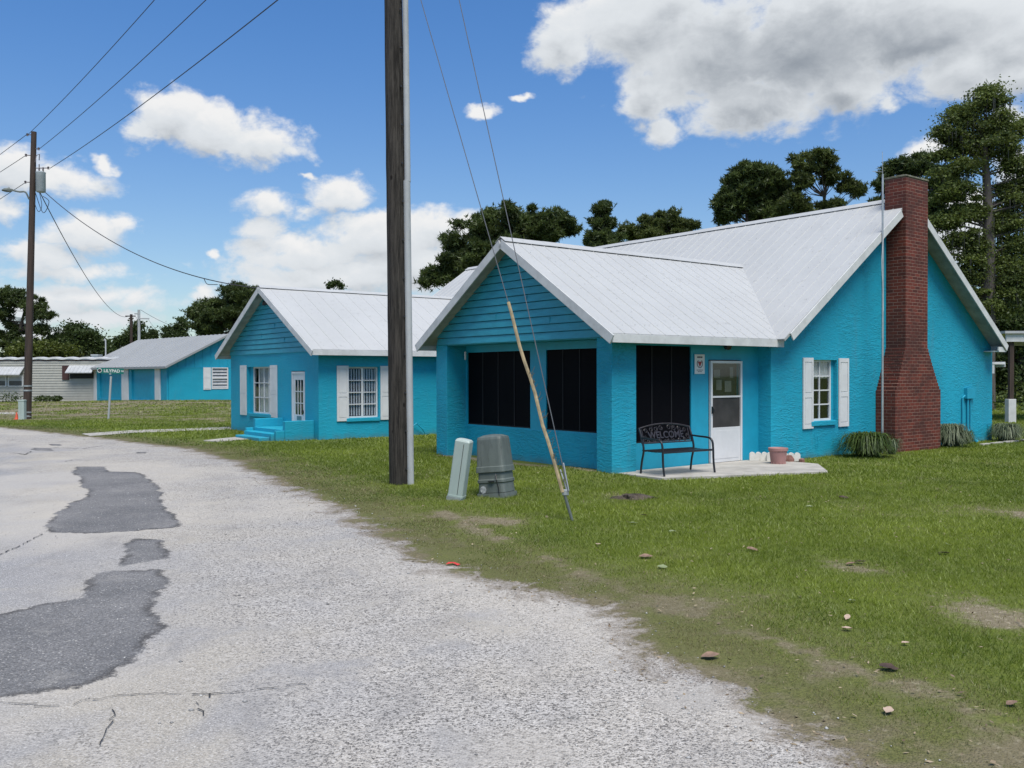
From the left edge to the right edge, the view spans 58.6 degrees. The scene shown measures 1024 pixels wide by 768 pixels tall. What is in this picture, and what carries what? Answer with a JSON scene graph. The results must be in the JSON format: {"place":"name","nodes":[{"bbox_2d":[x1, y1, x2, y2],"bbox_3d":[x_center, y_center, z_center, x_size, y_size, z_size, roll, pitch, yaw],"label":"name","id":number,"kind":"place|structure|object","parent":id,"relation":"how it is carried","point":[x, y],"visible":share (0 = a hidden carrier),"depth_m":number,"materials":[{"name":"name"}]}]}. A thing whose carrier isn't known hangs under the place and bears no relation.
{"place":"outdoors","nodes":[
{"label":"outdoors","id":0,"kind":"place"},
{"bbox_2d":[83,427,230,435],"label":"path","id":1,"kind":"structure","parent":0,"point":[100,433],"depth_m":29.01,"materials":[{"name":"concrete"}]},
{"bbox_2d":[204,437,245,441],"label":"path","id":2,"kind":"structure","parent":0,"point":[225,439],"depth_m":25.13,"materials":[{"name":"concrete"}]},
{"bbox_2d":[0,427,909,767],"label":"road","id":3,"kind":"structure","parent":0,"point":[72,591],"depth_m":5.91,"materials":[{"name":"grey asphalt"}]},
{"bbox_2d":[8,484,940,767],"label":"loose stones","id":4,"kind":"object","parent":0,"point":[422,620],"visible":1,"depth_m":6.43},
{"bbox_2d":[0,390,1023,767],"bbox_3d":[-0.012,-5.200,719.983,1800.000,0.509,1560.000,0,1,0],"label":"ground","id":5,"kind":"structure","parent":0,"point":[798,692],"depth_m":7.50,"materials":[{"name":"green plant"}]},
{"bbox_2d":[0,390,22,401],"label":"shrub","id":6,"kind":"object","parent":5,"relation":"on","point":[15,397],"visible":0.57,"depth_m":68.06,"materials":[{"name":"green plant"}]},
{"bbox_2d":[18,400,26,419],"bbox_3d":[-20.181,1.056,37.596,0.260,0.815,0.240,0,1,0],"label":"cable pedestal","id":7,"kind":"object","parent":5,"relation":"on","point":[22,414],"visible":0.94,"depth_m":37.49,"materials":[{"name":"green plastic"}]},
{"bbox_2d":[2,131,49,418],"bbox_3d":[-20.054,-4.336,37.761,1.894,12.205,0.462,0,1,-4],"label":"utility pole","id":8,"kind":"object","parent":5,"relation":"on","point":[37,182],"visible":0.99,"depth_m":37.70,"materials":[{"name":"wood"}]},
{"bbox_2d":[30,0,154,132],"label":"power line","id":9,"kind":"object","parent":8,"relation":"attached to","point":[96,64],"visible":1,"depth_m":28.42,"materials":[{"name":"metal"}]},
{"bbox_2d":[39,0,205,148],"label":"power line","id":10,"kind":"object","parent":8,"relation":"attached to","point":[132,68],"visible":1,"depth_m":26.07,"materials":[{"name":"metal"}]},
{"bbox_2d":[45,192,255,287],"bbox_3d":[-13.561,-5.439,32.846,15.038,4.942,0.029,0,1,40],"label":"service line","id":11,"kind":"object","parent":8,"relation":"attached to","point":[148,259],"visible":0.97,"depth_m":32.15,"materials":[{"name":"metal"}]},
{"bbox_2d":[0,285,58,349],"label":"pine tree","id":12,"kind":"object","parent":5,"relation":"on","point":[14,298],"visible":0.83,"depth_m":104.52,"materials":[{"name":"green plant"}]},
{"bbox_2d":[33,395,50,401],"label":"shrub","id":13,"kind":"object","parent":5,"relation":"on","point":[43,397],"visible":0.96,"depth_m":68.14,"materials":[{"name":"green plant"}]},
{"bbox_2d":[1,337,86,357],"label":"leafy tree","id":14,"kind":"object","parent":5,"relation":"on","point":[46,348],"visible":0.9,"depth_m":95.11,"materials":[{"name":"green plant"}]},
{"bbox_2d":[51,395,62,401],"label":"shrub","id":15,"kind":"object","parent":5,"relation":"on","point":[57,398],"visible":0.95,"depth_m":68.14,"materials":[{"name":"green plant"}]},
{"bbox_2d":[0,339,117,401],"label":"mobile home","id":16,"kind":"object","parent":5,"relation":"on","point":[68,378],"visible":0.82,"depth_m":69.47,"materials":[{"name":"beige metal"}]},
{"bbox_2d":[0,375,6,386],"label":"window","id":17,"kind":"structure","parent":16,"relation":"in","point":[3,378],"depth_m":69.42,"materials":[{"name":"grey glass"}]},
{"bbox_2d":[8,375,22,386],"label":"window","id":18,"kind":"structure","parent":16,"relation":"in","point":[13,380],"depth_m":69.42,"materials":[{"name":"grey glass"}]},
{"bbox_2d":[70,372,93,377],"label":"window","id":19,"kind":"structure","parent":16,"relation":"in","point":[72,375],"depth_m":69.42,"materials":[{"name":"black glass"}]},
{"bbox_2d":[36,318,116,357],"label":"oak tree","id":20,"kind":"object","parent":5,"relation":"on","point":[91,340],"visible":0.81,"depth_m":107.06,"materials":[{"name":"green plant"}]},
{"bbox_2d":[97,368,123,418],"bbox_3d":[-16.587,0.491,37.702,1.094,2.334,0.092,0,1,-1],"label":"street sign","id":21,"kind":"object","parent":5,"relation":"on","point":[110,371],"visible":0.97,"depth_m":37.68,"materials":[{"name":"silver metal"}]},
{"bbox_2d":[105,336,117,351],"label":"leafy tree","id":22,"kind":"object","parent":5,"relation":"on","point":[112,347],"visible":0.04,"depth_m":111.84,"materials":[{"name":"green plant"}]},
{"bbox_2d":[125,314,135,342],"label":"utility pole","id":23,"kind":"object","parent":5,"relation":"on","point":[131,328],"visible":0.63,"depth_m":117.78,"materials":[{"name":"brown wood"}]},
{"bbox_2d":[40,193,130,316],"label":"service line","id":24,"kind":"object","parent":23,"relation":"attached to","point":[71,251],"visible":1,"depth_m":48.09,"materials":[{"name":"metal"}]},
{"bbox_2d":[111,318,160,349],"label":"leafy tree","id":25,"kind":"object","parent":5,"relation":"on","point":[123,339],"visible":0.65,"depth_m":119.24,"materials":[{"name":"green plant"}]},
{"bbox_2d":[134,310,148,339],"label":"utility pole","id":26,"kind":"object","parent":5,"relation":"on","point":[139,336],"visible":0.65,"depth_m":111.78,"materials":[{"name":"grey metal"}]},
{"bbox_2d":[91,334,230,400],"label":"garage","id":27,"kind":"structure","parent":5,"relation":"on","point":[183,368],"depth_m":63.34,"materials":[{"name":"blue paint"}]},
{"bbox_2d":[211,367,227,388],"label":"window","id":28,"kind":"structure","parent":27,"relation":"in","point":[219,375],"depth_m":63.33,"materials":[{"name":"white paint"}]},
{"bbox_2d":[159,315,193,337],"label":"leafy tree","id":29,"kind":"object","parent":5,"relation":"on","point":[179,327],"visible":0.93,"depth_m":119.41,"materials":[{"name":"green plant"}]},
{"bbox_2d":[178,280,256,335],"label":"pine tree","id":30,"kind":"object","parent":5,"relation":"on","point":[215,316],"visible":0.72,"depth_m":98.76,"materials":[{"name":"green plant"}]},
{"bbox_2d":[323,278,347,289],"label":"leafy tree","id":31,"kind":"object","parent":5,"relation":"on","point":[338,283],"visible":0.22,"depth_m":109.71,"materials":[{"name":"green plant"}]},
{"bbox_2d":[384,0,413,484],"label":"utility pole","id":32,"kind":"object","parent":5,"relation":"on","point":[399,304],"visible":0.94,"depth_m":14.77,"materials":[{"name":"brown wood"}]},
{"bbox_2d":[51,0,277,167],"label":"power line","id":33,"kind":"object","parent":32,"relation":"attached to","point":[180,75],"visible":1,"depth_m":22.84,"materials":[{"name":"metal"}]},
{"bbox_2d":[421,1,507,300],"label":"guy wire","id":34,"kind":"object","parent":32,"relation":"attached to","point":[465,154],"visible":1,"depth_m":13.04,"materials":[{"name":"metal"}]},
{"bbox_2d":[507,302,565,492],"bbox_3d":[0.301,0.118,11.658,0.095,2.422,1.243,0,1,-34],"label":"guy guard","id":35,"kind":"object","parent":34,"relation":"attached to","point":[537,401],"visible":1,"depth_m":11.59,"materials":[{"name":"beige plastic"}]},
{"bbox_2d":[459,0,568,491],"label":"guy wire","id":36,"kind":"object","parent":32,"relation":"attached to","point":[515,252],"visible":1,"depth_m":12.05,"materials":[{"name":"metal"}]},
{"bbox_2d":[446,438,472,500],"bbox_3d":[-0.741,1.244,13.025,0.238,0.945,0.185,10,7,18],"label":"cable pedestal","id":37,"kind":"object","parent":5,"relation":"on","point":[460,468],"visible":0.9,"depth_m":12.95,"materials":[{"name":"grey plastic"}]},
{"bbox_2d":[476,434,516,497],"bbox_3d":[-0.253,1.224,13.498,0.500,0.965,0.468,-6,-4,25],"label":"telecom cabinet","id":38,"kind":"object","parent":5,"relation":"on","point":[495,468],"visible":0.98,"depth_m":13.34,"materials":[{"name":"grey plastic"}]},
{"bbox_2d":[413,197,584,292],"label":"pine tree","id":39,"kind":"object","parent":5,"relation":"on","point":[458,256],"visible":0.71,"depth_m":56.61,"materials":[{"name":"green plant"}]},
{"bbox_2d":[0,352,1014,381],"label":"woods","id":40,"kind":"object","parent":5,"relation":"on","point":[2,355],"visible":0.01,"depth_m":144.34,"materials":[{"name":"green plant"}]},
{"bbox_2d":[560,463,572,520],"bbox_3d":[0.677,1.377,11.191,0.220,0.806,0.096,0,1,39],"label":"guy anchor","id":41,"kind":"object","parent":5,"relation":"on","point":[565,493],"visible":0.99,"depth_m":11.18,"materials":[{"name":"grey metal"}]},
{"bbox_2d":[582,199,630,246],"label":"pine tree","id":42,"kind":"object","parent":5,"relation":"on","point":[602,223],"visible":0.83,"depth_m":55.50,"materials":[{"name":"green plant"}]},
{"bbox_2d":[215,174,1008,473],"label":"house","id":43,"kind":"structure","parent":5,"relation":"on","point":[776,321],"depth_m":20.26,"materials":[{"name":"blue paint"}]},
{"bbox_2d":[249,367,271,417],"bbox_3d":[-7.762,0.246,28.411,0.228,1.560,1.720,-1,1,-38],"label":"window","id":44,"kind":"structure","parent":43,"relation":"in","point":[264,372],"depth_m":28.48,"materials":[{"name":"white paint"}]},
{"bbox_2d":[291,372,304,420],"bbox_3d":[-6.142,0.433,26.252,0.105,1.580,0.880,-1,1,-38],"label":"door","id":45,"kind":"structure","parent":43,"relation":"in","point":[295,376],"depth_m":26.34,"materials":[{"name":"white paint"}]},
{"bbox_2d":[346,367,379,421],"bbox_3d":[-4.290,0.286,26.090,1.080,1.550,0.201,-1,1,-38],"label":"window","id":46,"kind":"structure","parent":43,"relation":"in","point":[351,418],"depth_m":26.15,"materials":[{"name":"white paint"}]},
{"bbox_2d":[694,354,704,374],"bbox_3d":[3.644,-0.385,17.712,0.320,0.410,0.025,-1,1,-38],"label":"wall sign","id":47,"kind":"object","parent":43,"relation":"attached to","point":[699,363],"visible":1,"depth_m":17.70,"materials":[{"name":"white metal"}]},
{"bbox_2d":[708,360,741,463],"bbox_3d":[4.252,0.548,18.220,0.970,2.100,0.232,-1,1,-38],"label":"door","id":48,"kind":"structure","parent":43,"relation":"in","point":[724,404],"depth_m":18.22,"materials":[{"name":"white paint"}]},
{"bbox_2d":[811,360,836,425],"bbox_3d":[6.689,0.187,19.802,0.930,1.420,0.220,-1,1,-38],"label":"window","id":49,"kind":"structure","parent":43,"relation":"in","point":[822,368],"depth_m":19.95,"materials":[{"name":"white paint"}]},
{"bbox_2d":[609,493,656,499],"bbox_3d":[1.732,1.625,13.099,0.699,0.122,0.428,0,1,22],"label":"dirt mound","id":50,"kind":"object","parent":5,"relation":"on","point":[631,496],"visible":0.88,"depth_m":13.04,"materials":[{"name":"soil"}]},
{"bbox_2d":[244,467,1023,767],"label":"leaf litter","id":51,"kind":"object","parent":5,"relation":"on","point":[991,761],"visible":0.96,"depth_m":6.79,"materials":[{"name":"brown plant"}]},
{"bbox_2d":[639,553,651,556],"bbox_3d":[1.305,1.667,8.857,0.144,0.018,0.098,0,5,-6],"label":"dead leaf","id":52,"kind":"object","parent":5,"relation":"on","point":[645,555],"visible":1,"depth_m":8.87,"materials":[{"name":"beige plant"}]},
{"bbox_2d":[615,204,701,240],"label":"pine tree","id":53,"kind":"object","parent":5,"relation":"on","point":[670,221],"visible":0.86,"depth_m":59.24,"materials":[{"name":"green plant"}]},
{"bbox_2d":[701,651,718,656],"bbox_3d":[1.244,1.700,5.724,0.122,0.017,0.083,-6,5,-11],"label":"dead leaf","id":54,"kind":"object","parent":5,"relation":"on","point":[709,654],"visible":1,"depth_m":5.74,"materials":[{"name":"beige plant"}]},
{"bbox_2d":[619,460,827,479],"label":"porch slab","id":55,"kind":"structure","parent":5,"relation":"on","point":[748,468],"depth_m":16.57,"materials":[{"name":"concrete"}]},
{"bbox_2d":[638,423,715,476],"bbox_3d":[2.924,1.140,16.186,1.238,0.878,0.702,0,1,-33],"label":"bench","id":56,"kind":"object","parent":55,"relation":"on","point":[663,451],"visible":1,"depth_m":16.25,"materials":[{"name":"black metal"}]},
{"bbox_2d":[749,452,766,460],"bbox_3d":[4.981,1.461,18.445,0.360,0.175,0.055,0,1,5],"label":"garden edging","id":57,"kind":"object","parent":55,"relation":"on","point":[757,456],"visible":1,"depth_m":18.42,"materials":[{"name":"white concrete"}]},
{"bbox_2d":[766,452,769,460],"bbox_3d":[5.303,1.461,18.341,0.360,0.175,0.055,0,1,5],"label":"garden edging","id":58,"kind":"object","parent":55,"relation":"on","point":[768,457],"visible":0.16,"depth_m":18.33,"materials":[{"name":"white concrete"}]},
{"bbox_2d":[768,447,787,463],"bbox_3d":[5.202,1.401,17.834,0.380,0.312,0.380,-1,1,-38],"label":"flower pot","id":59,"kind":"object","parent":55,"relation":"on","point":[778,455],"visible":1,"depth_m":17.70,"materials":[{"name":"ceramic"}]},
{"bbox_2d":[787,452,800,460],"bbox_3d":[5.596,1.461,18.290,0.360,0.175,0.055,0,1,5],"label":"garden edging","id":60,"kind":"object","parent":55,"relation":"on","point":[796,457],"visible":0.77,"depth_m":18.25,"materials":[{"name":"white concrete"}]},
{"bbox_2d":[786,455,804,462],"bbox_3d":[5.648,1.510,18.293,0.407,0.170,0.215,0,1,0],"label":"rock","id":61,"kind":"object","parent":55,"relation":"on","point":[789,458],"visible":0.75,"depth_m":18.22,"materials":[{"name":"beige stone"}]},
{"bbox_2d":[708,158,793,226],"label":"pine tree","id":62,"kind":"object","parent":5,"relation":"on","point":[749,191],"visible":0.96,"depth_m":51.16,"materials":[{"name":"green plant"}]},
{"bbox_2d":[776,146,869,215],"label":"pine tree","id":63,"kind":"object","parent":5,"relation":"on","point":[819,161],"visible":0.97,"depth_m":49.59,"materials":[{"name":"green plant"}]},
{"bbox_2d":[833,431,902,457],"bbox_3d":[7.620,1.310,19.649,1.652,0.573,1.544,0,1,0],"label":"strap leaf plant","id":64,"kind":"object","parent":5,"relation":"on","point":[868,444],"visible":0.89,"depth_m":19.37,"materials":[{"name":"green plant"}]},
{"bbox_2d":[873,152,883,452],"bbox_3d":[8.197,-1.758,20.464,0.118,6.850,0.276,-1,1,-38],"label":"antenna mast","id":65,"kind":"object","parent":5,"relation":"on","point":[882,367],"visible":0.98,"depth_m":20.38,"materials":[{"name":"grey metal"}]},
{"bbox_2d":[883,706,893,711],"bbox_3d":[1.977,1.708,4.790,0.054,0.009,0.079,8,10,38],"label":"rock","id":66,"kind":"object","parent":5,"relation":"on","point":[888,709],"visible":1,"depth_m":4.79,"materials":[{"name":"beige stone"}]},
{"bbox_2d":[879,663,898,669],"bbox_3d":[2.264,1.695,5.480,0.115,0.016,0.078,8,11,11],"label":"dead leaf","id":67,"kind":"object","parent":5,"relation":"on","point":[888,665],"visible":1,"depth_m":5.49,"materials":[{"name":"brown plant"}]},
{"bbox_2d":[882,438,903,453],"bbox_3d":[8.461,1.394,20.280,0.567,0.390,0.495,0,1,-30],"label":"strap leaf plant","id":68,"kind":"object","parent":5,"relation":"on","point":[894,446],"visible":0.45,"depth_m":20.20,"materials":[{"name":"green plant"}]},
{"bbox_2d":[865,149,960,224],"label":"pine tree","id":69,"kind":"object","parent":5,"relation":"on","point":[911,165],"visible":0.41,"depth_m":55.53,"materials":[{"name":"green plant"}]},
{"bbox_2d":[940,423,976,446],"bbox_3d":[10.754,1.264,22.467,1.207,0.597,1.329,0,1,0],"label":"strap leaf plant","id":70,"kind":"object","parent":5,"relation":"on","point":[952,434],"visible":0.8,"depth_m":22.16,"materials":[{"name":"green plant"}]},
{"bbox_2d":[961,430,978,443],"bbox_3d":[11.544,1.359,23.174,0.579,0.389,0.545,0,1,0],"label":"strap leaf plant","id":71,"kind":"object","parent":5,"relation":"on","point":[967,439],"visible":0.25,"depth_m":23.07,"materials":[{"name":"green plant"}]},
{"bbox_2d":[919,74,1023,409],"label":"cypress tree","id":72,"kind":"object","parent":5,"relation":"on","point":[991,268],"visible":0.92,"depth_m":45.53,"materials":[{"name":"green plant"}]},
{"bbox_2d":[986,423,1023,440],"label":"strap leaf plant","id":73,"kind":"object","parent":5,"relation":"on","point":[1007,431],"visible":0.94,"depth_m":24.04,"materials":[{"name":"green plant"}]},
{"bbox_2d":[992,391,1023,410],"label":"shrub","id":74,"kind":"object","parent":5,"relation":"on","point":[1003,403],"visible":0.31,"depth_m":44.73,"materials":[{"name":"green plant"}]},
{"bbox_2d":[995,226,1023,402],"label":"oak tree","id":75,"kind":"object","parent":5,"relation":"on","point":[1001,375],"visible":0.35,"depth_m":55.03,"materials":[{"name":"green plant"}]},
{"bbox_2d":[996,382,1023,407],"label":"shrub","id":76,"kind":"object","parent":5,"relation":"on","point":[1014,396],"visible":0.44,"depth_m":47.00,"materials":[{"name":"green plant"}]},
{"bbox_2d":[1000,331,1023,421],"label":"carport","id":77,"kind":"object","parent":5,"relation":"on","point":[1013,338],"visible":0.3,"depth_m":33.61,"materials":[{"name":"metal"}]},
{"bbox_2d":[1006,700,1017,704],"bbox_3d":[2.679,1.705,4.889,0.072,0.012,0.049,-11,-1,-17],"label":"dead leaf","id":78,"kind":"object","parent":5,"relation":"on","point":[1008,702],"visible":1,"depth_m":4.89,"materials":[{"name":"brown plant"}]},
{"bbox_2d":[0,0,1023,351],"label":"sky","id":79,"kind":"structure","parent":0,"point":[264,162],"materials":[{"name":"blue"}]}
]}

